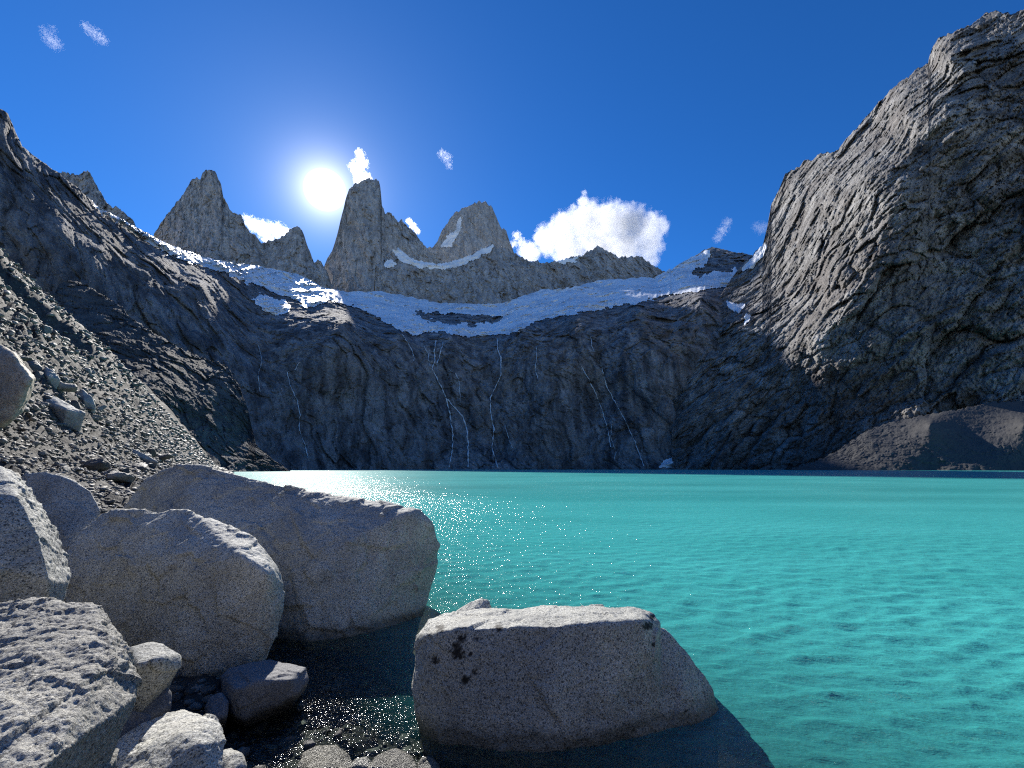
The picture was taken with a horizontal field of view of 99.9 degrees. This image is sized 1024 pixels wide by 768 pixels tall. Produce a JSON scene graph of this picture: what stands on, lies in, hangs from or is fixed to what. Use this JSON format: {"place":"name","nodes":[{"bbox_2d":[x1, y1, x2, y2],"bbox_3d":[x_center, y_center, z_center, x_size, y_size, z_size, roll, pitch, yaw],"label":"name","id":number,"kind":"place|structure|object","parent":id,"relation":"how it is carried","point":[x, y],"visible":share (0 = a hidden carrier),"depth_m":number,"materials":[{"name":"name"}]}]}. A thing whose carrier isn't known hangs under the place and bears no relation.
{"place":"outdoors","nodes":[
{"label":"outdoors","id":0,"kind":"place"},
{"bbox_2d":[60,170,135,226],"bbox_3d":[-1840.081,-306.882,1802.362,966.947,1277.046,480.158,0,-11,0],"label":"peak","id":1,"kind":"structure","parent":0,"point":[84,183],"depth_m":1821.80,"materials":[{"name":"stone"}]},
{"bbox_2d":[52,281,289,471],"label":"rock spur","id":2,"kind":"structure","parent":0,"point":[202,398],"depth_m":304.27,"materials":[{"name":"grey stone"}]},
{"bbox_2d":[153,170,266,267],"bbox_3d":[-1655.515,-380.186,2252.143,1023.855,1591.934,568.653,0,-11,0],"label":"peak","id":3,"kind":"structure","parent":0,"point":[201,218],"depth_m":2201.20,"materials":[{"name":"stone"}]},
{"bbox_2d":[262,226,332,288],"bbox_3d":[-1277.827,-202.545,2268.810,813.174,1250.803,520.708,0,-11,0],"label":"peak","id":4,"kind":"structure","parent":0,"point":[289,251],"depth_m":2191.60,"materials":[{"name":"stone"}]},
{"bbox_2d":[0,109,751,469],"bbox_3d":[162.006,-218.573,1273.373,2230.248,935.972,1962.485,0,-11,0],"label":"mountainside","id":5,"kind":"structure","parent":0,"point":[368,391],"depth_m":862.74,"materials":[{"name":"grey stone"}]},
{"bbox_2d":[287,361,307,457],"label":"waterfall","id":6,"kind":"structure","parent":5,"relation":"on","point":[299,412],"depth_m":709.27,"materials":[{"name":"white liquid"}]},
{"bbox_2d":[93,201,736,337],"bbox_3d":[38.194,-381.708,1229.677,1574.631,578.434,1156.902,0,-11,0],"label":"glacier","id":7,"kind":"object","parent":5,"relation":"on","point":[397,311],"visible":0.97,"depth_m":1349.52,"materials":[{"name":"white snow"}]},
{"bbox_2d":[432,340,445,396],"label":"waterfall","id":8,"kind":"structure","parent":5,"relation":"on","point":[433,371],"depth_m":969.79,"materials":[{"name":"white liquid"}]},
{"bbox_2d":[446,398,453,466],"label":"waterfall","id":9,"kind":"structure","parent":5,"relation":"on","point":[452,432],"depth_m":904.66,"materials":[{"name":"white liquid"}]},
{"bbox_2d":[447,399,468,466],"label":"waterfall","id":10,"kind":"structure","parent":5,"relation":"on","point":[466,432],"depth_m":911.46,"materials":[{"name":"white liquid"}]},
{"bbox_2d":[490,338,501,467],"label":"waterfall","id":11,"kind":"structure","parent":5,"relation":"on","point":[490,403],"depth_m":965.00,"materials":[{"name":"white liquid"}]},
{"bbox_2d":[582,368,610,446],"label":"waterfall","id":12,"kind":"structure","parent":5,"relation":"on","point":[601,408],"depth_m":943.48,"materials":[{"name":"white liquid"}]},
{"bbox_2d":[659,458,673,467],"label":"snow patch","id":13,"kind":"object","parent":5,"relation":"on","point":[666,463],"visible":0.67,"depth_m":809.45,"materials":[{"name":"white snow"}]},
{"bbox_2d":[324,178,442,291],"bbox_3d":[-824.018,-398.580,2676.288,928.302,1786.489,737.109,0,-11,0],"label":"peak","id":14,"kind":"structure","parent":0,"point":[371,234],"depth_m":2540.01,"materials":[{"name":"stone"}]},
{"bbox_2d":[0,249,899,767],"bbox_3d":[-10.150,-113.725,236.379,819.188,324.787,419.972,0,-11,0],"label":"ground","id":15,"kind":"structure","parent":0,"point":[746,741],"depth_m":8.13,"materials":[{"name":"grey gravel"}]},
{"bbox_2d":[0,438,8,442],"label":"scree stone","id":16,"kind":"object","parent":15,"relation":"on","point":[3,440],"visible":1,"depth_m":15.61,"materials":[{"name":"grey stone"}]},
{"bbox_2d":[26,356,42,370],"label":"rock","id":17,"kind":"object","parent":15,"relation":"on","point":[35,365],"visible":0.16,"depth_m":29.73,"materials":[{"name":"stone"}]},
{"bbox_2d":[0,466,71,601],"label":"boulder","id":18,"kind":"object","parent":15,"relation":"on","point":[34,555],"visible":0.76,"depth_m":3.00,"materials":[{"name":"grey stone"}]},
{"bbox_2d":[42,367,59,388],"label":"rock","id":19,"kind":"object","parent":15,"relation":"on","point":[52,376],"visible":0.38,"depth_m":29.98,"materials":[{"name":"grey stone"}]},
{"bbox_2d":[21,472,99,551],"bbox_3d":[-5.823,1.919,5.446,1.821,1.582,0.723,-7,-13,31],"label":"boulder","id":20,"kind":"object","parent":15,"relation":"on","point":[71,508],"visible":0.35,"depth_m":5.28,"materials":[{"name":"grey stone"}]},
{"bbox_2d":[0,597,141,767],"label":"boulder","id":21,"kind":"object","parent":15,"relation":"on","point":[70,681],"visible":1,"depth_m":1.67,"materials":[{"name":"stone"}]},
{"bbox_2d":[75,389,95,412],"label":"rock","id":22,"kind":"object","parent":15,"relation":"on","point":[86,399],"visible":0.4,"depth_m":34.64,"materials":[{"name":"grey stone"}]},
{"bbox_2d":[82,458,110,471],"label":"rock","id":23,"kind":"object","parent":15,"relation":"on","point":[100,464],"visible":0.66,"depth_m":21.71,"materials":[{"name":"stone"}]},
{"bbox_2d":[97,405,106,410],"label":"scree stone","id":24,"kind":"object","parent":15,"relation":"on","point":[101,408],"visible":0.52,"depth_m":41.27,"materials":[{"name":"grey stone"}]},
{"bbox_2d":[0,248,233,512],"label":"scree","id":25,"kind":"structure","parent":15,"relation":"on","point":[200,456],"depth_m":38.56,"materials":[{"name":"grey gravel"}]},
{"bbox_2d":[0,345,35,427],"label":"rock","id":26,"kind":"object","parent":25,"relation":"on","point":[17,378],"visible":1,"depth_m":16.16,"materials":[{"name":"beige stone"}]},
{"bbox_2d":[15,312,27,322],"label":"scree stone","id":27,"kind":"object","parent":25,"relation":"on","point":[21,315],"visible":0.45,"depth_m":37.99,"materials":[{"name":"grey stone"}]},
{"bbox_2d":[21,435,28,439],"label":"scree stone","id":28,"kind":"object","parent":25,"relation":"on","point":[25,437],"visible":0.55,"depth_m":18.26,"materials":[{"name":"grey stone"}]},
{"bbox_2d":[20,356,32,360],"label":"scree stone","id":29,"kind":"object","parent":25,"relation":"on","point":[24,358],"visible":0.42,"depth_m":28.21,"materials":[{"name":"grey stone"}]},
{"bbox_2d":[31,404,39,410],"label":"scree stone","id":30,"kind":"object","parent":25,"relation":"on","point":[36,407],"visible":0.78,"depth_m":22.62,"materials":[{"name":"grey stone"}]},
{"bbox_2d":[31,441,40,446],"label":"scree stone","id":31,"kind":"object","parent":25,"relation":"on","point":[36,443],"visible":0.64,"depth_m":18.71,"materials":[{"name":"grey stone"}]},
{"bbox_2d":[34,371,44,378],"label":"scree stone","id":32,"kind":"object","parent":25,"relation":"on","point":[39,374],"visible":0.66,"depth_m":29.15,"materials":[{"name":"grey stone"}]},
{"bbox_2d":[42,325,52,333],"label":"scree stone","id":33,"kind":"object","parent":25,"relation":"on","point":[47,329],"visible":0.57,"depth_m":43.62,"materials":[{"name":"grey stone"}]},
{"bbox_2d":[44,393,85,431],"bbox_3d":[-30.276,2.194,28.017,6.934,3.156,2.851,-9,-14,37],"label":"rock","id":34,"kind":"object","parent":25,"relation":"on","point":[71,416],"visible":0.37,"depth_m":26.63,"materials":[{"name":"grey stone"}]},
{"bbox_2d":[59,465,70,472],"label":"scree stone","id":35,"kind":"object","parent":25,"relation":"on","point":[66,468],"visible":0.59,"depth_m":17.41,"materials":[{"name":"grey stone"}]},
{"bbox_2d":[57,382,77,391],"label":"scree stone","id":36,"kind":"object","parent":25,"relation":"on","point":[66,387],"visible":0.55,"depth_m":30.69,"materials":[{"name":"grey stone"}]},
{"bbox_2d":[69,400,81,409],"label":"scree stone","id":37,"kind":"object","parent":25,"relation":"on","point":[75,404],"visible":0.35,"depth_m":30.90,"materials":[{"name":"grey stone"}]},
{"bbox_2d":[90,414,101,420],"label":"scree stone","id":38,"kind":"object","parent":25,"relation":"on","point":[99,417],"visible":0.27,"depth_m":34.02,"materials":[{"name":"grey stone"}]},
{"bbox_2d":[103,499,115,503],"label":"scree stone","id":39,"kind":"object","parent":25,"relation":"on","point":[112,501],"visible":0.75,"depth_m":14.46,"materials":[{"name":"grey stone"}]},
{"bbox_2d":[111,486,123,489],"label":"scree stone","id":40,"kind":"object","parent":25,"relation":"on","point":[117,488],"visible":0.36,"depth_m":18.41,"materials":[{"name":"grey stone"}]},
{"bbox_2d":[118,468,129,472],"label":"scree stone","id":41,"kind":"object","parent":25,"relation":"on","point":[126,470],"visible":0.66,"depth_m":25.84,"materials":[{"name":"grey stone"}]},
{"bbox_2d":[131,463,149,471],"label":"scree stone","id":42,"kind":"object","parent":25,"relation":"on","point":[141,466],"visible":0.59,"depth_m":30.85,"materials":[{"name":"grey stone"}]},
{"bbox_2d":[106,471,134,482],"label":"rock","id":43,"kind":"object","parent":15,"relation":"on","point":[120,477],"visible":0.85,"depth_m":20.67,"materials":[{"name":"stone"}]},
{"bbox_2d":[118,711,150,739],"bbox_3d":[-2.459,2.268,2.712,0.266,0.483,0.572,9,-14,-37],"label":"boulder","id":44,"kind":"object","parent":15,"relation":"on","point":[136,719],"visible":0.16,"depth_m":2.62,"materials":[{"name":"grey stone"}]},
{"bbox_2d":[130,642,181,711],"bbox_3d":[-2.506,2.021,2.959,0.315,0.484,0.720,9,-15,-40],"label":"boulder","id":45,"kind":"object","parent":44,"relation":"on","point":[157,665],"visible":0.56,"depth_m":2.77,"materials":[{"name":"grey stone"}]},
{"bbox_2d":[130,447,157,466],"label":"rock","id":46,"kind":"object","parent":15,"relation":"on","point":[147,459],"visible":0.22,"depth_m":37.59,"materials":[{"name":"grey stone"}]},
{"bbox_2d":[147,448,155,456],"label":"scree stone","id":47,"kind":"object","parent":15,"relation":"on","point":[152,451],"visible":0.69,"depth_m":46.51,"materials":[{"name":"grey stone"}]},
{"bbox_2d":[142,688,171,719],"bbox_3d":[-2.494,2.328,2.942,0.237,0.510,0.504,8,-14,-35],"label":"boulder","id":48,"kind":"object","parent":15,"relation":"on","point":[160,705],"visible":0.17,"depth_m":2.86,"materials":[{"name":"grey stone"}]},
{"bbox_2d":[156,453,173,460],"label":"rock","id":49,"kind":"object","parent":15,"relation":"on","point":[166,456],"visible":0.45,"depth_m":48.59,"materials":[{"name":"stone"}]},
{"bbox_2d":[115,710,225,767],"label":"boulder","id":50,"kind":"object","parent":15,"relation":"on","point":[182,739],"visible":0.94,"depth_m":2.35,"materials":[{"name":"stone"}]},
{"bbox_2d":[64,508,284,678],"bbox_3d":[-3.652,2.341,4.559,3.008,1.967,1.184,-2,-11,12],"label":"boulder","id":51,"kind":"object","parent":15,"relation":"on","point":[199,593],"visible":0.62,"depth_m":4.07,"materials":[{"name":"stone"}]},
{"bbox_2d":[204,693,228,730],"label":"boulder","id":52,"kind":"object","parent":15,"relation":"on","point":[217,705],"visible":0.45,"depth_m":3.17,"materials":[{"name":"grey stone"}]},
{"bbox_2d":[223,748,246,767],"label":"boulder","id":53,"kind":"object","parent":15,"relation":"on","point":[232,758],"visible":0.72,"depth_m":2.58,"materials":[{"name":"stone"}]},
{"bbox_2d":[220,660,308,728],"bbox_3d":[-2.100,2.656,3.591,0.610,0.670,0.887,8,-14,-34],"label":"boulder","id":54,"kind":"object","parent":15,"relation":"on","point":[256,693],"visible":0.73,"depth_m":3.33,"materials":[{"name":"grey stone"}]},
{"bbox_2d":[124,464,439,661],"bbox_3d":[-3.673,2.412,6.120,5.400,2.519,1.957,-2,-11,8],"label":"boulder","id":55,"kind":"object","parent":15,"relation":"on","point":[358,574],"visible":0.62,"depth_m":5.47,"materials":[{"name":"grey stone"}]},
{"bbox_2d":[169,644,473,767],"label":"pebbles","id":56,"kind":"object","parent":15,"relation":"on","point":[289,736],"visible":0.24,"depth_m":3.61,"materials":[{"name":"gravel"}]},
{"bbox_2d":[297,745,351,767],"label":"boulder","id":57,"kind":"object","parent":15,"relation":"on","point":[326,756],"visible":0.96,"depth_m":2.82,"materials":[{"name":"stone"}]},
{"bbox_2d":[349,757,370,767],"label":"boulder","id":58,"kind":"object","parent":15,"relation":"on","point":[363,762],"visible":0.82,"depth_m":2.79,"materials":[{"name":"grey stone"}]},
{"bbox_2d":[367,748,416,767],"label":"boulder","id":59,"kind":"object","parent":15,"relation":"on","point":[395,758],"visible":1,"depth_m":2.79,"materials":[{"name":"stone"}]},
{"bbox_2d":[417,756,439,767],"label":"boulder","id":60,"kind":"object","parent":15,"relation":"on","point":[427,762],"visible":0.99,"depth_m":2.78,"materials":[{"name":"stone"}]},
{"bbox_2d":[411,604,719,767],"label":"boulder","id":61,"kind":"object","parent":15,"relation":"on","point":[582,686],"visible":0.99,"depth_m":3.13,"materials":[{"name":"grey stone"}]},
{"bbox_2d":[457,598,490,611],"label":"boulder","id":62,"kind":"object","parent":61,"relation":"on","point":[479,603],"visible":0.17,"depth_m":4.12,"materials":[{"name":"grey stone"}]},
{"bbox_2d":[428,201,513,262],"bbox_3d":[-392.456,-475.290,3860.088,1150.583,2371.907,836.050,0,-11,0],"label":"peak","id":63,"kind":"structure","parent":0,"point":[480,228],"depth_m":3795.88,"materials":[{"name":"stone"}]},
{"bbox_2d":[440,217,461,247],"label":"snow couloir","id":64,"kind":"structure","parent":63,"relation":"on","point":[449,240],"depth_m":3770.27,"materials":[{"name":"white snow"}]},
{"bbox_2d":[0,0,1023,271],"label":"sky","id":65,"kind":"structure","parent":0,"point":[662,132],"materials":[{"name":"blue"}]},
{"bbox_2d":[374,245,664,303],"bbox_3d":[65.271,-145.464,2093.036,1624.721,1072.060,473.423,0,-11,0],"label":"ridge","id":66,"kind":"structure","parent":0,"point":[501,274],"depth_m":2005.19,"materials":[{"name":"stone"}]},
{"bbox_2d":[384,244,582,269],"bbox_3d":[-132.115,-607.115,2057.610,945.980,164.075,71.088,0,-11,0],"label":"snowfield","id":67,"kind":"structure","parent":66,"relation":"on","point":[402,256],"depth_m":2044.29,"materials":[{"name":"white snow"}]},
{"bbox_2d":[602,369,643,465],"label":"waterfall","id":68,"kind":"structure","parent":0,"point":[623,417],"depth_m":893.36,"materials":[{"name":"white liquid"}]},
{"bbox_2d":[234,469,1023,767],"bbox_3d":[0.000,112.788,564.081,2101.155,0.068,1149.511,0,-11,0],"label":"lake","id":69,"kind":"structure","parent":0,"point":[877,615],"depth_m":7.93,"materials":[{"name":"liquid"}]},
{"bbox_2d":[695,247,752,255],"bbox_3d":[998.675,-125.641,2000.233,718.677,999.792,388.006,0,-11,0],"label":"peak","id":70,"kind":"structure","parent":0,"point":[710,249],"depth_m":1979.78,"materials":[{"name":"stone"}]},
{"bbox_2d":[672,9,1023,469],"bbox_3d":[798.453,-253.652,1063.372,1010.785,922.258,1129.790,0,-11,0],"label":"rock wall","id":71,"kind":"structure","parent":0,"point":[880,283],"depth_m":653.38,"materials":[{"name":"grey stone"}]},
{"bbox_2d":[726,244,766,324],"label":"snow ledge","id":72,"kind":"object","parent":71,"relation":"on","point":[752,262],"visible":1,"depth_m":1187.96,"materials":[{"name":"white snow"}]},
{"bbox_2d":[792,401,1023,470],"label":"gravel fan","id":73,"kind":"object","parent":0,"point":[986,437],"visible":0.83,"depth_m":443.25}
]}

